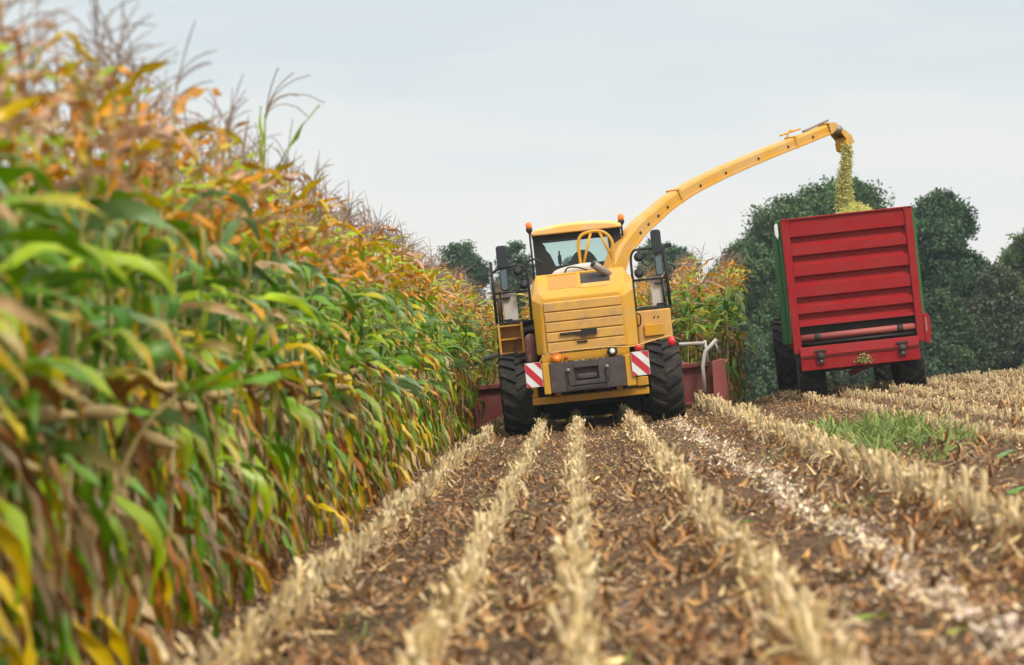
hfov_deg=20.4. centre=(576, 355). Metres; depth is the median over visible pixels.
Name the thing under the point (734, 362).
maize plant
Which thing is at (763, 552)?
maize stub
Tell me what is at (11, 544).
maize plant
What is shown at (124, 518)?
maize plant
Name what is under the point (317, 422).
maize plant
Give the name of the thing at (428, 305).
maize plant
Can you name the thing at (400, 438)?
maize plant
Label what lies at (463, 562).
maize stub
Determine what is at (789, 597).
maize stub
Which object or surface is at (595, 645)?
maize stub
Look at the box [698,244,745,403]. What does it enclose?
maize plant
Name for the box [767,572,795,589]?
maize stub
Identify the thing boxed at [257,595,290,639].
maize stub
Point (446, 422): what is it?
maize crop
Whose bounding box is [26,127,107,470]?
maize plant
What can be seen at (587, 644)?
maize stub
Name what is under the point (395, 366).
maize plant
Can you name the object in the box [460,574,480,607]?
maize stub
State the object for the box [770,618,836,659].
maize stub
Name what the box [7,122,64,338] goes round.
maize plant
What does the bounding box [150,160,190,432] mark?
maize plant
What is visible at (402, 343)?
maize plant
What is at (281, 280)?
maize plant
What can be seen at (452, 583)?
maize stub
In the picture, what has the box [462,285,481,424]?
maize plant
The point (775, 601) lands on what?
maize stub
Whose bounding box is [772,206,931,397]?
forage trailer
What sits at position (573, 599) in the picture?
maize stub
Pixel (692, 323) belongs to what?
maize plant
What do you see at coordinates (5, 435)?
maize plant
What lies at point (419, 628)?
maize stub
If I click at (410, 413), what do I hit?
maize plant
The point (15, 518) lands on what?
maize plant
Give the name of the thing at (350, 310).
maize plant
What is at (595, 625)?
maize stub
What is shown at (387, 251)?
maize plant
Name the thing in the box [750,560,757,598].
maize stub
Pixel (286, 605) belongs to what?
maize stub
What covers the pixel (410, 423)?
maize plant
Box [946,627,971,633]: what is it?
fallen leaf
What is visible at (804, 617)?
maize stub
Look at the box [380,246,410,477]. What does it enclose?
maize plant
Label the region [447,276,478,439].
maize plant
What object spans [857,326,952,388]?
bush
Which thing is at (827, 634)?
maize stub
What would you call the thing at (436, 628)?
maize stub
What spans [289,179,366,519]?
maize plant
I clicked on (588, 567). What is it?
maize stub
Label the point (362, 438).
maize plant
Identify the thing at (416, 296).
maize plant
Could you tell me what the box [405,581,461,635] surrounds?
maize stub
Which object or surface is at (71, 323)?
maize plant
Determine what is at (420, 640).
maize stub
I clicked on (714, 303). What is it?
maize plant
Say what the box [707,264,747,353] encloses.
maize plant
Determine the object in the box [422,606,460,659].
maize stub
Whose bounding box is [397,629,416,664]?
maize stub
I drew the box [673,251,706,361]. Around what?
maize plant
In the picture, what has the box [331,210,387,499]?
maize plant
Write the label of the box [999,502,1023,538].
maize stub
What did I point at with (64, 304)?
maize plant
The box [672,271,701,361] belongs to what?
maize plant
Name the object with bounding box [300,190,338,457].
maize plant
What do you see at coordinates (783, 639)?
maize stub
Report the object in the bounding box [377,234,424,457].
maize plant
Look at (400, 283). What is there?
maize plant
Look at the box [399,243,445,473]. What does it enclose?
maize plant
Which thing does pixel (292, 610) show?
maize stub
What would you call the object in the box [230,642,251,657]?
maize stub
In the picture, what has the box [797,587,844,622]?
maize stub
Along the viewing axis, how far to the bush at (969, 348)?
114.23 m
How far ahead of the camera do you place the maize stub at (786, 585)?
9.79 m
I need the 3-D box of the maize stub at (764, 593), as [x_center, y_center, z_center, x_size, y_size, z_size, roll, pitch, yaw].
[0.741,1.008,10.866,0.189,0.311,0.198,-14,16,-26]
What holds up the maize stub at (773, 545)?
on the ground
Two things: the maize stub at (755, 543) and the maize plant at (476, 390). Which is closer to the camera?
the maize stub at (755, 543)
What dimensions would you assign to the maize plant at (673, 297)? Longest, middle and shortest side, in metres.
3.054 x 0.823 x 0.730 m
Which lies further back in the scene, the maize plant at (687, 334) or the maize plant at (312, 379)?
the maize plant at (687, 334)
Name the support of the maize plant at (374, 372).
on the ground
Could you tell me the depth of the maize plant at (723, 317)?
54.08 m
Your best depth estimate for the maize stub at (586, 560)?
12.98 m
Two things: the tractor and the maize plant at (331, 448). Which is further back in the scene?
the tractor
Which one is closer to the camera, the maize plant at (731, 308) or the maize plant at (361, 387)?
the maize plant at (361, 387)
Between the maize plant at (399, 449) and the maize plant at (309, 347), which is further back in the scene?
the maize plant at (399, 449)
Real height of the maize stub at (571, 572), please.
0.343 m
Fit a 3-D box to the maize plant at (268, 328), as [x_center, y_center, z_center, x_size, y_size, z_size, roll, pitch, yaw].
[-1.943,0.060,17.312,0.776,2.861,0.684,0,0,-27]
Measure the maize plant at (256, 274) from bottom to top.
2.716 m
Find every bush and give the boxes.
[734,312,777,401]
[754,330,830,396]
[827,367,872,388]
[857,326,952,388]
[923,286,994,379]
[960,260,1023,371]
[1015,351,1023,369]
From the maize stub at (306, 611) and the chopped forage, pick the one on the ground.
the maize stub at (306, 611)
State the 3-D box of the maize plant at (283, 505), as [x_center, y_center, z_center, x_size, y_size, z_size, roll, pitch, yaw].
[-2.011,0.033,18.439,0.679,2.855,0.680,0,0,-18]
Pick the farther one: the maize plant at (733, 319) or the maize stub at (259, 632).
the maize plant at (733, 319)
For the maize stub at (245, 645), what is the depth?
10.90 m
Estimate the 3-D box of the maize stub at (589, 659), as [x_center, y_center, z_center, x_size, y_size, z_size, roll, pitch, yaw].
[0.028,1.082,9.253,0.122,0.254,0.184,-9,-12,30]
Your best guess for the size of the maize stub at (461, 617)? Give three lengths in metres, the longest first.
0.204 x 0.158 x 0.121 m
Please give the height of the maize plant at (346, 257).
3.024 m
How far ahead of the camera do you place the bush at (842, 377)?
115.32 m
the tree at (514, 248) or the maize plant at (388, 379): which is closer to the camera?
the maize plant at (388, 379)
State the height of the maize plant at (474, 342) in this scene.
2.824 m
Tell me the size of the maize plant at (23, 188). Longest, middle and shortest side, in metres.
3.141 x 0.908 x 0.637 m
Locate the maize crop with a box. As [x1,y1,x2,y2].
[30,152,741,460]
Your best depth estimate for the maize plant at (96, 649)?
10.89 m
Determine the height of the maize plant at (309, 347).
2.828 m
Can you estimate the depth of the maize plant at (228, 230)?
15.31 m
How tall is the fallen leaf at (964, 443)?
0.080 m
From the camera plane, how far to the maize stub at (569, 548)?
13.72 m
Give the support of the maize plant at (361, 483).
on the ground
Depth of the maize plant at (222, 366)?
14.45 m
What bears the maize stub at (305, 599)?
on the ground
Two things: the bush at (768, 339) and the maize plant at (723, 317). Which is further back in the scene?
the bush at (768, 339)
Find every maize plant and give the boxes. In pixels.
[0,0,77,664]
[0,0,102,664]
[0,0,113,664]
[0,0,133,664]
[0,1,110,664]
[0,10,143,664]
[0,26,108,664]
[0,39,136,660]
[0,63,107,664]
[0,116,110,402]
[0,182,14,419]
[0,201,60,397]
[0,217,26,513]
[0,246,47,450]
[0,286,106,660]
[3,2,173,664]
[3,110,63,635]
[6,20,159,657]
[7,0,167,664]
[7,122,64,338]
[11,333,34,358]
[12,90,56,222]
[13,8,178,663]
[17,123,75,442]
[18,43,200,664]
[18,113,64,433]
[19,111,107,442]
[20,21,182,664]
[20,115,107,440]
[21,47,183,660]
[23,150,87,463]
[25,128,77,477]
[26,0,165,664]
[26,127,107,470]
[27,31,188,664]
[29,2,214,639]
[29,108,71,337]
[41,17,211,664]
[43,59,186,663]
[52,56,206,653]
[59,48,201,641]
[59,119,121,334]
[62,52,218,654]
[79,122,214,635]
[85,77,256,625]
[90,342,297,664]
[107,83,218,643]
[113,67,253,636]
[115,20,254,645]
[116,75,256,628]
[119,175,186,480]
[129,110,263,554]
[133,92,247,604]
[133,114,238,627]
[145,106,272,611]
[146,145,238,574]
[148,107,265,625]
[149,147,208,196]
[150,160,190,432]
[158,113,254,622]
[163,73,290,604]
[167,87,272,601]
[172,115,298,584]
[172,123,284,596]
[176,131,283,594]
[176,138,269,571]
[178,132,326,578]
[179,96,266,604]
[179,157,272,539]
[181,111,276,581]
[204,120,318,594]
[207,137,286,573]
[208,151,307,548]
[210,130,305,543]
[223,119,315,558]
[227,158,325,557]
[228,131,309,591]
[230,189,333,547]
[235,134,310,559]
[237,123,324,574]
[248,156,327,564]
[248,162,333,555]
[250,151,329,550]
[251,163,317,556]
[256,174,325,543]
[257,160,323,562]
[258,67,330,472]
[274,187,329,542]
[277,162,321,554]
[277,166,354,546]
[278,196,354,527]
[281,172,356,544]
[284,192,350,514]
[284,196,355,532]
[285,215,350,496]
[288,150,368,537]
[289,161,350,544]
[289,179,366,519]
[291,159,364,533]
[292,186,362,539]
[295,185,358,538]
[298,216,343,440]
[300,170,389,526]
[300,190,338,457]
[300,209,377,480]
[301,218,366,520]
[302,211,357,515]
[307,210,355,529]
[309,179,382,509]
[309,201,365,483]
[311,181,357,496]
[311,191,375,518]
[317,198,375,516]
[326,207,368,507]
[327,205,389,509]
[328,192,384,509]
[328,284,382,450]
[329,194,391,516]
[330,200,394,512]
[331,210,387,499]
[333,194,389,500]
[334,211,384,496]
[335,190,393,507]
[336,212,392,418]
[336,261,391,476]
[337,214,385,501]
[346,201,399,511]
[346,217,402,498]
[349,203,409,509]
[350,205,402,489]
[351,194,409,496]
[352,211,399,492]
[353,205,412,495]
[354,223,422,339]
[355,217,401,500]
[355,248,400,493]
[361,218,411,449]
[362,207,415,489]
[363,230,405,475]
[364,219,401,466]
[366,226,425,494]
[367,216,408,494]
[367,219,405,469]
[368,210,423,487]
[368,226,416,488]
[369,224,422,487]
[370,211,418,481]
[370,217,428,489]
[372,216,422,476]
[376,228,420,448]
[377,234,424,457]
[378,219,433,475]
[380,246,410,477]
[382,263,421,480]
[384,232,430,488]
[388,230,433,437]
[388,233,431,481]
[395,232,424,376]
[397,287,434,468]
[398,245,431,470]
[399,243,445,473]
[399,252,423,463]
[401,231,437,464]
[401,235,428,472]
[401,242,440,466]
[402,237,443,469]
[402,278,439,475]
[402,291,420,471]
[403,231,440,468]
[403,250,435,468]
[407,236,447,464]
[408,251,437,455]
[408,256,439,438]
[408,276,434,411]
[411,246,448,465]
[413,257,442,405]
[415,257,441,466]
[417,238,464,465]
[418,258,450,463]
[419,251,449,446]
[444,273,466,443]
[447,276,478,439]
[451,265,478,439]
[452,290,479,438]
[456,275,489,437]
[458,277,489,438]
[461,281,492,432]
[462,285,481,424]
[464,276,483,422]
[466,284,480,406]
[665,255,710,360]
[665,257,707,357]
[667,248,707,362]
[667,262,693,328]
[669,272,681,329]
[670,270,714,359]
[671,247,715,361]
[672,256,702,362]
[672,259,704,341]
[672,265,703,346]
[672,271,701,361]
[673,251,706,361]
[674,244,723,362]
[674,254,711,360]
[674,262,712,360]
[675,248,715,362]
[675,263,707,337]
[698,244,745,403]
[700,257,724,329]
[701,259,743,382]
[701,269,734,363]
[702,269,720,383]
[702,269,740,372]
[703,248,743,402]
[703,252,744,371]
[703,259,715,384]
[703,268,720,366]
[706,252,738,337]
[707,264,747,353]
[708,247,749,403]
[709,255,752,402]
[710,268,743,374]
[711,253,747,402]
[711,254,752,402]
[711,256,747,383]
[711,268,750,379]
[713,248,749,348]
[713,256,745,404]
[716,256,753,403]
[720,247,756,402]
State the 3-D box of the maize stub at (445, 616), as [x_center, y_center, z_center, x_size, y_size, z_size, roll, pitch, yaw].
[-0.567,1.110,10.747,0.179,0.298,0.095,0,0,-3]
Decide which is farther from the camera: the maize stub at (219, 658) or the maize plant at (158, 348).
the maize plant at (158, 348)
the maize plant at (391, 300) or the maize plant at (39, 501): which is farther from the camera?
the maize plant at (391, 300)
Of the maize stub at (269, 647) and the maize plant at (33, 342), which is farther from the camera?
the maize plant at (33, 342)
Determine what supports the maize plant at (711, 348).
on the ground
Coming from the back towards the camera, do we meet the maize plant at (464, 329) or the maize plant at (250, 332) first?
the maize plant at (464, 329)
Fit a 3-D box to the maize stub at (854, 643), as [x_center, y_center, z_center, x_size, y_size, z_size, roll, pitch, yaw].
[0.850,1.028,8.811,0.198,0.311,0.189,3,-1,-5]
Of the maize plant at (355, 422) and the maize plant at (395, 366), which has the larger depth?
the maize plant at (395, 366)
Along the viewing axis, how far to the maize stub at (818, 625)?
9.14 m
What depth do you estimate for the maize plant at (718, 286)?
55.40 m
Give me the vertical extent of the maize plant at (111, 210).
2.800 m
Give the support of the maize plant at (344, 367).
on the ground
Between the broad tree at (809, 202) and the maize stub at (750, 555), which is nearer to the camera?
the maize stub at (750, 555)
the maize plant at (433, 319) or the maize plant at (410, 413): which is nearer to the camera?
the maize plant at (410, 413)
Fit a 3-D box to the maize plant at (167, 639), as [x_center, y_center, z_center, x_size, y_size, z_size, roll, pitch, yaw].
[-1.992,0.050,12.280,0.777,2.887,0.707,4,-7,-43]
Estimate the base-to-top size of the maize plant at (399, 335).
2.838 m
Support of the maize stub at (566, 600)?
on the ground
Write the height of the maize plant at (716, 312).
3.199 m
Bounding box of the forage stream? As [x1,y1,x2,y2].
[828,142,855,210]
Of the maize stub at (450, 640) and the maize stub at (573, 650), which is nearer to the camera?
the maize stub at (573, 650)
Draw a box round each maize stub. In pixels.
[154,634,179,664]
[162,647,192,664]
[177,632,237,664]
[203,630,229,661]
[208,653,228,664]
[217,604,261,657]
[217,632,250,664]
[221,638,241,664]
[228,623,245,645]
[230,617,275,649]
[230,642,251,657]
[231,632,247,664]
[236,618,268,664]
[238,628,258,664]
[239,606,287,647]
[240,631,278,659]
[243,612,261,663]
[246,606,273,660]
[251,579,293,607]
[253,574,295,626]
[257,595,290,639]
[257,627,280,653]
[259,599,297,633]
[260,591,301,639]
[269,592,296,630]
[269,602,289,642]
[278,588,309,619]
[286,577,294,590]
[290,579,296,614]
[293,578,312,631]
[295,585,318,612]
[388,657,407,664]
[389,603,437,662]
[392,619,427,660]
[396,645,429,664]
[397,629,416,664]
[399,652,408,664]
[403,611,448,664]
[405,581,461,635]
[410,629,427,658]
[412,622,458,664]
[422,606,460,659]
[422,615,452,655]
[426,589,463,619]
[426,611,476,659]
[427,572,483,611]
[429,626,441,660]
[432,613,460,632]
[436,609,449,664]
[438,571,484,619]
[439,635,449,663]
[447,626,453,639]
[448,577,481,610]
[448,608,454,624]
[449,598,485,638]
[449,610,475,650]
[450,609,462,626]
[451,561,487,620]
[452,584,474,628]
[457,566,482,607]
[459,559,497,604]
[460,549,479,585]
[460,558,494,582]
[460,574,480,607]
[463,577,499,617]
[464,582,490,613]
[475,562,490,598]
[535,580,600,631]
[537,629,577,657]
[540,561,578,602]
[543,534,580,592]
[543,558,599,622]
[546,603,585,656]
[552,539,580,569]
[552,577,589,630]
[553,551,581,581]
[554,528,583,563]
[554,564,576,604]
[556,610,592,657]
[558,573,611,619]
[558,581,603,626]
[558,609,605,663]
[559,575,600,625]
[559,621,604,643]
[562,630,577,662]
[563,551,579,562]
[564,587,599,624]
[564,653,597,664]
[565,544,572,562]
[565,574,609,608]
[567,570,593,613]
[568,564,595,583]
[568,601,586,623]
[569,648,592,664]
[570,648,592,657]
[571,652,600,664]
[574,549,590,580]
[575,624,615,658]
[579,649,608,664]
[582,559,625,614]
[583,617,603,662]
[586,607,607,637]
[586,635,597,655]
[586,638,598,654]
[722,543,735,572]
[724,523,748,580]
[724,530,736,569]
[732,582,759,603]
[733,542,766,603]
[735,524,760,563]
[738,564,749,590]
[739,580,777,640]
[740,537,777,599]
[740,572,771,617]
[742,541,785,583]
[742,555,779,603]
[745,536,756,553]
[745,550,760,578]
[748,571,805,621]
[749,570,759,590]
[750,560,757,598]
[750,591,787,632]
[752,566,798,601]
[756,600,821,663]
[757,548,809,591]
[759,549,780,568]
[759,611,784,627]
[761,603,781,648]
[762,571,794,602]
[763,620,791,643]
[764,608,779,625]
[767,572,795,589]
[767,599,854,657]
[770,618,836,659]
[772,598,870,664]
[774,548,836,594]
[774,570,819,656]
[775,563,816,606]
[775,617,790,645]
[778,596,857,664]
[781,589,793,636]
[783,585,807,613]
[784,608,832,648]
[792,597,810,610]
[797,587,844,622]
[798,606,805,624]
[808,631,859,664]
[814,600,864,648]
[826,620,851,642]
[849,636,859,652]
[999,492,1023,528]
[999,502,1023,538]
[1000,529,1023,553]
[1001,503,1023,521]
[1001,513,1023,554]
[1003,534,1023,553]
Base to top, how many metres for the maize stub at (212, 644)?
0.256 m
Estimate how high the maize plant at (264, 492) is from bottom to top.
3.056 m
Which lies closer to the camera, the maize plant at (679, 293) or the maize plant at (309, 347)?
the maize plant at (309, 347)
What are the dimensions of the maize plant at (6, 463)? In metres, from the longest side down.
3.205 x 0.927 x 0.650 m
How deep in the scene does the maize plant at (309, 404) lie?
19.93 m
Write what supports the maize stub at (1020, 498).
on the ground
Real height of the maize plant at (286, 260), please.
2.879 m
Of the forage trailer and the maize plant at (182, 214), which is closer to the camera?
the maize plant at (182, 214)
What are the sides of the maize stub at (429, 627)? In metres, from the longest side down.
0.347 x 0.251 x 0.167 m
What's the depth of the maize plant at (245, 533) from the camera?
16.29 m
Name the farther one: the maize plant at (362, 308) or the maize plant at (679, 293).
the maize plant at (679, 293)
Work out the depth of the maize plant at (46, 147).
11.90 m
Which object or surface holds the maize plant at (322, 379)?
on the ground
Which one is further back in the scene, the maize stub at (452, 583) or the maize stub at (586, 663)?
the maize stub at (452, 583)
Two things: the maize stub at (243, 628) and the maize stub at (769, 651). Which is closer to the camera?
the maize stub at (769, 651)
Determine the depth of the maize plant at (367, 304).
25.55 m
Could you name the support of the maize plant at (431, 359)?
on the ground
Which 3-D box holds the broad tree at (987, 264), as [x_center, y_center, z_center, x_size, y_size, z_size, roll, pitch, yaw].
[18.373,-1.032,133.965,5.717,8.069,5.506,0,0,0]
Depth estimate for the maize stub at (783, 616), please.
10.38 m
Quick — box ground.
[50,376,1023,664]
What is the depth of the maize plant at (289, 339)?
19.34 m
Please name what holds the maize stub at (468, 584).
on the ground
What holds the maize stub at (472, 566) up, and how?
on the ground
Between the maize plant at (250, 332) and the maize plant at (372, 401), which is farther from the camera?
the maize plant at (372, 401)
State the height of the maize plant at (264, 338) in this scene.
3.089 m
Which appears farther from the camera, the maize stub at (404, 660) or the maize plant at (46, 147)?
the maize plant at (46, 147)
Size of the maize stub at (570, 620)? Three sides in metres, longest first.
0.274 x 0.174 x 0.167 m
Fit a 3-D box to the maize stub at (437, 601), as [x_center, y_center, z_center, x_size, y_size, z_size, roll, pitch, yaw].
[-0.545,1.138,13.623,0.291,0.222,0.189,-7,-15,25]
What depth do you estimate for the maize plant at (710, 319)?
56.16 m
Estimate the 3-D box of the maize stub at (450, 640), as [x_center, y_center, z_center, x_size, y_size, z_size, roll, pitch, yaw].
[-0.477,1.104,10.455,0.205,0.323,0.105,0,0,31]
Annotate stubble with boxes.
[277,365,1023,664]
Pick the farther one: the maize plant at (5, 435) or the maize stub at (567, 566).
the maize stub at (567, 566)
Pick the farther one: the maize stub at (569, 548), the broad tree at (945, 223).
the broad tree at (945, 223)
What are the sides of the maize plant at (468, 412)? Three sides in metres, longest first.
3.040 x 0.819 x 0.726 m
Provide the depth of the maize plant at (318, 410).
20.81 m
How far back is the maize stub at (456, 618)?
11.44 m
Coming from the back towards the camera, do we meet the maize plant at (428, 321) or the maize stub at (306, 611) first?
the maize plant at (428, 321)
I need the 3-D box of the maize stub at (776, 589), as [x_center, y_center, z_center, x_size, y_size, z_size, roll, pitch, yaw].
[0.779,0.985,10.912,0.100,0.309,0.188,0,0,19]
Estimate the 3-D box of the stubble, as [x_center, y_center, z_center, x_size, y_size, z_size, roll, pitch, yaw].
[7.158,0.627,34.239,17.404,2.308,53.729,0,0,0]
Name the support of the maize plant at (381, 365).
on the ground
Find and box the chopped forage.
[834,200,874,213]
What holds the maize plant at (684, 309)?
on the ground
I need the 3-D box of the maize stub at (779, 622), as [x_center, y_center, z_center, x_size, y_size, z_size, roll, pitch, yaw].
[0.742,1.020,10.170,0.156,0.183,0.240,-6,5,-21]
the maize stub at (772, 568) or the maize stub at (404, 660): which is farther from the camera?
the maize stub at (772, 568)
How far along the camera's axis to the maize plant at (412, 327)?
31.36 m
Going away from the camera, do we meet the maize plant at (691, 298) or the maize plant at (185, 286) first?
the maize plant at (185, 286)
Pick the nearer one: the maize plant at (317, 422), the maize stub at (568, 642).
the maize stub at (568, 642)
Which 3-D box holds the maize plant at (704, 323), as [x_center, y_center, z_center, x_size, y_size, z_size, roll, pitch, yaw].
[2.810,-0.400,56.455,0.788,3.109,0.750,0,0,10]
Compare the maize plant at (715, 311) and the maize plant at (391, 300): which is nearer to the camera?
the maize plant at (391, 300)
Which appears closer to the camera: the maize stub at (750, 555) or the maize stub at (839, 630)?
the maize stub at (839, 630)
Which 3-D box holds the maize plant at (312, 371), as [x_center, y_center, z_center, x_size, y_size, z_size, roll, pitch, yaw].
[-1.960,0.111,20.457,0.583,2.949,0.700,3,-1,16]
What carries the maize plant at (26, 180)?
on the ground
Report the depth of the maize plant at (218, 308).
13.91 m
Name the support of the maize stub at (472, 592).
on the ground
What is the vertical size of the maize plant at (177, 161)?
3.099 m
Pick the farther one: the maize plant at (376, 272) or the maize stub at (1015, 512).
the maize plant at (376, 272)
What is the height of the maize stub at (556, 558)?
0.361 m
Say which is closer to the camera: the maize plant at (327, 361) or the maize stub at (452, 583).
the maize stub at (452, 583)
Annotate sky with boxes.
[0,0,1023,305]
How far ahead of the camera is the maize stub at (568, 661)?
9.04 m
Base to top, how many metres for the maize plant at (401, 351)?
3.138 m
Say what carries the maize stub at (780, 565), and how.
on the ground
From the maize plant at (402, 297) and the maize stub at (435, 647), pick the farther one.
the maize plant at (402, 297)
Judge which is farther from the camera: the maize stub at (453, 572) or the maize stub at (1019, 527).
the maize stub at (1019, 527)
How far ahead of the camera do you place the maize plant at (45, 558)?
10.15 m
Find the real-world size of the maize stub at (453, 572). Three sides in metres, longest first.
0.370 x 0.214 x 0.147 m
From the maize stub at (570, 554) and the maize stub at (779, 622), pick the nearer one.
the maize stub at (779, 622)
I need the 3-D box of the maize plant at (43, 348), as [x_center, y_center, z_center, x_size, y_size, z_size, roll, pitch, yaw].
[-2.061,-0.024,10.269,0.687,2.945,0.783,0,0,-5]
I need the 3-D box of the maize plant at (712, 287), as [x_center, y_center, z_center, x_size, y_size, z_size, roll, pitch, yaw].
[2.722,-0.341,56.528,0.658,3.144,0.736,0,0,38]
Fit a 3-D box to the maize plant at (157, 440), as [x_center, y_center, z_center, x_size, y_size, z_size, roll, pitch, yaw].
[-1.977,0.019,12.450,0.765,3.120,0.698,1,5,25]
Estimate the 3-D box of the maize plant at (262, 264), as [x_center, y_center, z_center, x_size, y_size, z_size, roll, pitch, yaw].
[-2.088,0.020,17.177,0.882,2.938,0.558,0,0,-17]
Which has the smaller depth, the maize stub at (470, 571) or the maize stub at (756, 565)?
the maize stub at (756, 565)
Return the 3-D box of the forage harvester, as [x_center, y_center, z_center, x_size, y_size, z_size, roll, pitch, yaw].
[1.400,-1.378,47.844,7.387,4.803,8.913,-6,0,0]
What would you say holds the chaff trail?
on the ground
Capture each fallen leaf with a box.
[836,613,891,627]
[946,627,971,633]
[948,442,983,450]
[996,450,1017,456]
[1007,486,1023,493]
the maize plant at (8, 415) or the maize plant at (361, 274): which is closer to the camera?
the maize plant at (8, 415)
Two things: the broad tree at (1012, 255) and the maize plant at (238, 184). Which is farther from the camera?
the broad tree at (1012, 255)
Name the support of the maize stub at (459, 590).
on the ground
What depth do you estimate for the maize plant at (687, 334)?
52.24 m
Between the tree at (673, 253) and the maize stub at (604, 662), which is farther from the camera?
the tree at (673, 253)
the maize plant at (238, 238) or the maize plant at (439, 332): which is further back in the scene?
the maize plant at (439, 332)
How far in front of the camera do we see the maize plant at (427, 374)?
35.69 m
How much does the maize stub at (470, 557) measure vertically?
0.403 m
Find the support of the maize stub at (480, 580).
on the ground
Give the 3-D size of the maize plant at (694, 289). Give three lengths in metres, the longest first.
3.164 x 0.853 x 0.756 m
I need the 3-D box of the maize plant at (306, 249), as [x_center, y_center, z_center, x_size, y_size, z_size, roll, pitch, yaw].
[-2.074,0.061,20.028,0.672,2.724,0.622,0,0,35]
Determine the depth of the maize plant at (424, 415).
34.60 m
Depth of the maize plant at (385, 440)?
26.38 m
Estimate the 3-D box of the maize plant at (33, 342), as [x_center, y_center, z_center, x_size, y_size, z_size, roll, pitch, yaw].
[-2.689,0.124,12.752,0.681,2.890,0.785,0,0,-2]
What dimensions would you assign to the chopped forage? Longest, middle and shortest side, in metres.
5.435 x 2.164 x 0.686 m
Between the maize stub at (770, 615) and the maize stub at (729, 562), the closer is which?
the maize stub at (770, 615)
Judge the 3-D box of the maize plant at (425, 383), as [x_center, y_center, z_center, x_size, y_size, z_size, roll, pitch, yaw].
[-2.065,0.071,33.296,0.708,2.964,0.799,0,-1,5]
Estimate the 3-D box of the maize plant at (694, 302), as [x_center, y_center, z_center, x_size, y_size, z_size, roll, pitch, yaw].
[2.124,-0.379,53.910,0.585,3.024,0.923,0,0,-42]
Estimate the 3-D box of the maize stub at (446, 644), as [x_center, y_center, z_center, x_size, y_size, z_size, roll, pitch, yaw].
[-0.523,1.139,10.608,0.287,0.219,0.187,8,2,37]
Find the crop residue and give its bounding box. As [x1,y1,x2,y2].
[50,369,1023,664]
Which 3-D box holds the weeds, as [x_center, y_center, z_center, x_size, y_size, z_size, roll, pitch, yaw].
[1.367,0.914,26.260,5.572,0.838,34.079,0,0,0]
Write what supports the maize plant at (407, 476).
on the ground
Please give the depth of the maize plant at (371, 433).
25.83 m
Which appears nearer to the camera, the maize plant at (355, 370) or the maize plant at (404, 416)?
the maize plant at (355, 370)
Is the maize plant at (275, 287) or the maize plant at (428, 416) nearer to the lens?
the maize plant at (275, 287)
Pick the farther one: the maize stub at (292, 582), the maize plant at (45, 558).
the maize stub at (292, 582)
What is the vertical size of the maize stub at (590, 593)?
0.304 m
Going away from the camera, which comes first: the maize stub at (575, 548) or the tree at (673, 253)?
the maize stub at (575, 548)
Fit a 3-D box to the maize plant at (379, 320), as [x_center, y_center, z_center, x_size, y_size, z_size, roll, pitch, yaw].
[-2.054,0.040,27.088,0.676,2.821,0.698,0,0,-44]
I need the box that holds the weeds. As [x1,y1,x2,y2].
[259,404,1023,664]
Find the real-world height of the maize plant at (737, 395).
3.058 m
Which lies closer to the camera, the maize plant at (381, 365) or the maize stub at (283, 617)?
the maize stub at (283, 617)
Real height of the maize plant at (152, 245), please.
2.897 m
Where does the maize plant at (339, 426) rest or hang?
on the ground
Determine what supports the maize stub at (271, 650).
on the ground
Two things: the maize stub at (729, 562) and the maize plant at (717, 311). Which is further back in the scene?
the maize plant at (717, 311)
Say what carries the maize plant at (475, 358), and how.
on the ground
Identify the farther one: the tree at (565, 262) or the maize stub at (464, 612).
the tree at (565, 262)
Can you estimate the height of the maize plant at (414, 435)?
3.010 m
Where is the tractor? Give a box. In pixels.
[771,281,893,396]
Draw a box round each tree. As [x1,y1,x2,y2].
[435,239,492,309]
[490,240,535,352]
[562,256,571,264]
[635,236,702,296]
[692,238,789,361]
[709,174,924,316]
[911,187,990,314]
[973,228,1023,303]
[981,256,990,272]
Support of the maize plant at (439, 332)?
on the ground
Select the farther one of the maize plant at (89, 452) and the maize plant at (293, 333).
the maize plant at (293, 333)
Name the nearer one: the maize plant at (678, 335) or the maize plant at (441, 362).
the maize plant at (441, 362)
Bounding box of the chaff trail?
[652,415,1023,664]
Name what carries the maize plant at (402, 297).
on the ground
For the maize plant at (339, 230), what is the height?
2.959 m
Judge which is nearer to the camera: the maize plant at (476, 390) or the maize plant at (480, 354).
the maize plant at (476, 390)
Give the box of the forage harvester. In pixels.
[472,119,854,436]
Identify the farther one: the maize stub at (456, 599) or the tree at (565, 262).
the tree at (565, 262)
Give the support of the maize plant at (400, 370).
on the ground
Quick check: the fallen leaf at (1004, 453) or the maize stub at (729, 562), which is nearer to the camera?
the maize stub at (729, 562)
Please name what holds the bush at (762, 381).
on the ground
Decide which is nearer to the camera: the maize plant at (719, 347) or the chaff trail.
the chaff trail
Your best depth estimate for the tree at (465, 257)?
149.47 m
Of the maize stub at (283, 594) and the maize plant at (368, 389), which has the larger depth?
the maize plant at (368, 389)
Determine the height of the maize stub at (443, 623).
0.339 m
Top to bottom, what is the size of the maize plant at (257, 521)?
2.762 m
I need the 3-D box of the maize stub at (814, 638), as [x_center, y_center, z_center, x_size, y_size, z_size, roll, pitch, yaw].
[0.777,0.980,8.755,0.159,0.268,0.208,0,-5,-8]
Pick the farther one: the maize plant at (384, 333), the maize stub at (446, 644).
the maize plant at (384, 333)
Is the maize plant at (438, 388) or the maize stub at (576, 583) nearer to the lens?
the maize stub at (576, 583)
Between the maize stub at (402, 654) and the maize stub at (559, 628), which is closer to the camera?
the maize stub at (402, 654)
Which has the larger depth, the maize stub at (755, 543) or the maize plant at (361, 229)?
the maize plant at (361, 229)
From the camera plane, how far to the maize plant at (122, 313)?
11.27 m
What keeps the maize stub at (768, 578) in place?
on the ground
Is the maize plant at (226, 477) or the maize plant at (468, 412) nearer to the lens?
the maize plant at (226, 477)

